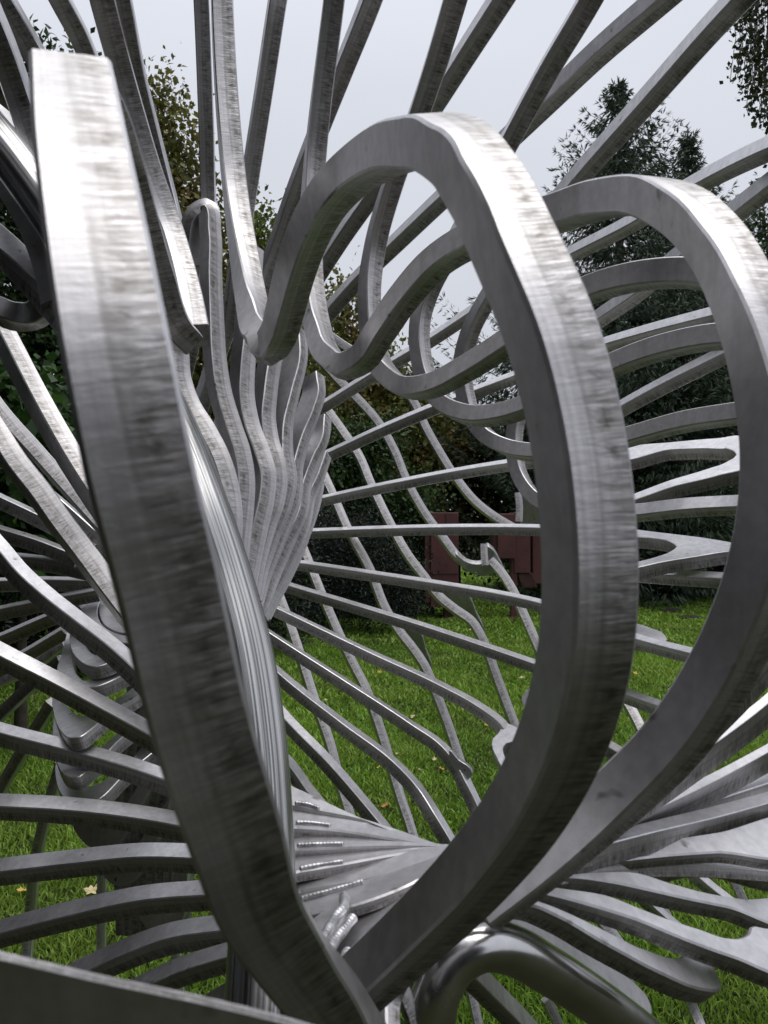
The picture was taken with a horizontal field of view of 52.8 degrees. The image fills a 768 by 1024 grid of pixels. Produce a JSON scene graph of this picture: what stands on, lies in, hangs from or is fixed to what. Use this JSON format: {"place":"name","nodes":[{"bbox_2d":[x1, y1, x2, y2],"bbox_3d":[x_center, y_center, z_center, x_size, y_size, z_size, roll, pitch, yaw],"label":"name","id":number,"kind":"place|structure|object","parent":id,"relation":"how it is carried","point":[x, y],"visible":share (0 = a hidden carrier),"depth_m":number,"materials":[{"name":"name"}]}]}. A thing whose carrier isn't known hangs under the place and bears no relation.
{"place":"outdoors","nodes":[
{"label":"outdoors","id":0,"kind":"place"},
{"bbox_2d":[0,538,767,1023],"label":"lawn","id":1,"kind":"structure","parent":0,"point":[432,788],"depth_m":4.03,"materials":[{"name":"green plant"}]},
{"bbox_2d":[0,331,102,728],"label":"maple shrub","id":2,"kind":"object","parent":1,"relation":"on","point":[17,408],"visible":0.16,"depth_m":5.40,"materials":[{"name":"green plant"}]},
{"bbox_2d":[0,532,104,677],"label":"conifer shrub","id":3,"kind":"object","parent":1,"relation":"on","point":[11,622],"visible":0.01,"depth_m":7.69,"materials":[{"name":"green plant"}]},
{"bbox_2d":[0,14,144,648],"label":"leafy tree","id":4,"kind":"object","parent":1,"relation":"on","point":[40,342],"visible":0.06,"depth_m":9.08,"materials":[{"name":"green plant"}]},
{"bbox_2d":[84,884,96,894],"bbox_3d":[-1.190,1.537,3.155,0.059,0.012,0.076,13,14,12],"label":"fallen leaf","id":5,"kind":"object","parent":1,"relation":"on","point":[91,889],"visible":0.91,"depth_m":3.15,"materials":[{"name":"beige plant"}]},
{"bbox_2d":[39,520,343,650],"bbox_3d":[-2.317,0.563,9.625,3.923,3.455,2.465,0,-1,0],"label":"conifer shrub","id":6,"kind":"object","parent":1,"relation":"on","point":[273,620],"visible":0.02,"depth_m":9.49,"materials":[{"name":"green plant"}]},
{"bbox_2d":[144,41,257,421],"bbox_3d":[-3.447,-3.341,14.101,4.006,10.302,3.014,0,-1,0],"label":"autumn tree","id":7,"kind":"object","parent":1,"relation":"on","point":[174,146],"visible":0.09,"depth_m":13.77,"materials":[{"name":"green plant"}]},
{"bbox_2d":[195,183,362,541],"bbox_3d":[-2.945,-2.105,14.881,5.065,8.345,4.335,0,-1,0],"label":"broad tree","id":8,"kind":"object","parent":1,"relation":"on","point":[259,220],"visible":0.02,"depth_m":14.69,"materials":[{"name":"green plant"}]},
{"bbox_2d":[268,483,450,636],"bbox_3d":[-0.647,0.838,11.282,3.311,2.848,2.080,0,-1,0],"label":"conifer shrub","id":9,"kind":"object","parent":1,"relation":"on","point":[401,602],"visible":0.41,"depth_m":11.15,"materials":[{"name":"green plant"}]},
{"bbox_2d":[294,397,469,617],"bbox_3d":[-0.385,0.230,13.470,3.839,4.527,2.582,0,-1,0],"label":"leafy shrub","id":10,"kind":"object","parent":1,"relation":"on","point":[346,468],"visible":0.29,"depth_m":13.18,"materials":[{"name":"green plant"}]},
{"bbox_2d":[0,0,767,1023],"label":"metal sculpture","id":11,"kind":"object","parent":1,"relation":"on","point":[188,518],"visible":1,"depth_m":0.73,"materials":[{"name":"silver metal"}]},
{"bbox_2d":[310,245,488,549],"bbox_3d":[-0.116,-2.013,16.993,4.816,7.775,3.913,0,-1,0],"label":"autumn tree","id":12,"kind":"object","parent":1,"relation":"on","point":[375,392],"visible":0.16,"depth_m":16.60,"materials":[{"name":"green plant"}]},
{"bbox_2d":[423,513,458,617],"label":"steel block","id":13,"kind":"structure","parent":1,"relation":"on","point":[444,560],"depth_m":12.89,"materials":[{"name":"brown metal"}]},
{"bbox_2d":[390,364,534,589],"bbox_3d":[2.311,-0.811,18.975,7.241,5.706,3.848,0,-1,0],"label":"mixed tree","id":14,"kind":"object","parent":1,"relation":"on","point":[476,483],"visible":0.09,"depth_m":18.39,"materials":[{"name":"green plant"}]},
{"bbox_2d":[490,512,541,618],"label":"steel block","id":15,"kind":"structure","parent":1,"relation":"on","point":[522,554],"depth_m":12.99,"materials":[{"name":"brown metal"}]},
{"bbox_2d":[398,76,762,607],"bbox_3d":[5.122,-3.830,17.049,9.998,11.765,9.098,0,-1,0],"label":"spruce tree","id":16,"kind":"object","parent":1,"relation":"on","point":[641,314],"visible":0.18,"depth_m":15.96,"materials":[{"name":"green plant"}]},
{"bbox_2d":[660,607,681,611],"bbox_3d":[5.200,1.773,13.977,0.465,0.091,0.340,0,-1,0],"label":"molehill","id":17,"kind":"object","parent":1,"relation":"on","point":[672,609],"visible":0.52,"depth_m":13.88,"materials":[{"name":"soil"}]},
{"bbox_2d":[679,615,701,619],"bbox_3d":[5.104,1.756,12.915,0.396,0.078,0.300,0,-1,0],"label":"molehill","id":18,"kind":"object","parent":1,"relation":"on","point":[690,616],"visible":0.48,"depth_m":12.85,"materials":[{"name":"soil"}]},
{"bbox_2d":[624,127,767,597],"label":"spruce tree","id":19,"kind":"object","parent":1,"relation":"on","point":[687,161],"visible":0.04,"depth_m":17.86,"materials":[{"name":"green plant"}]},
{"bbox_2d":[718,172,767,431],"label":"leafy tree","id":20,"kind":"object","parent":1,"relation":"on","point":[764,234],"visible":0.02,"depth_m":20.82,"materials":[{"name":"green plant"}]},
{"bbox_2d":[719,0,767,225],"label":"birch tree","id":21,"kind":"object","parent":1,"relation":"on","point":[754,39],"visible":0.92,"depth_m":7.75,"materials":[{"name":"green plant"}]},
{"bbox_2d":[4,0,767,516],"label":"sky","id":22,"kind":"structure","parent":0,"point":[383,83],"materials":[{"name":"white"}]}
]}

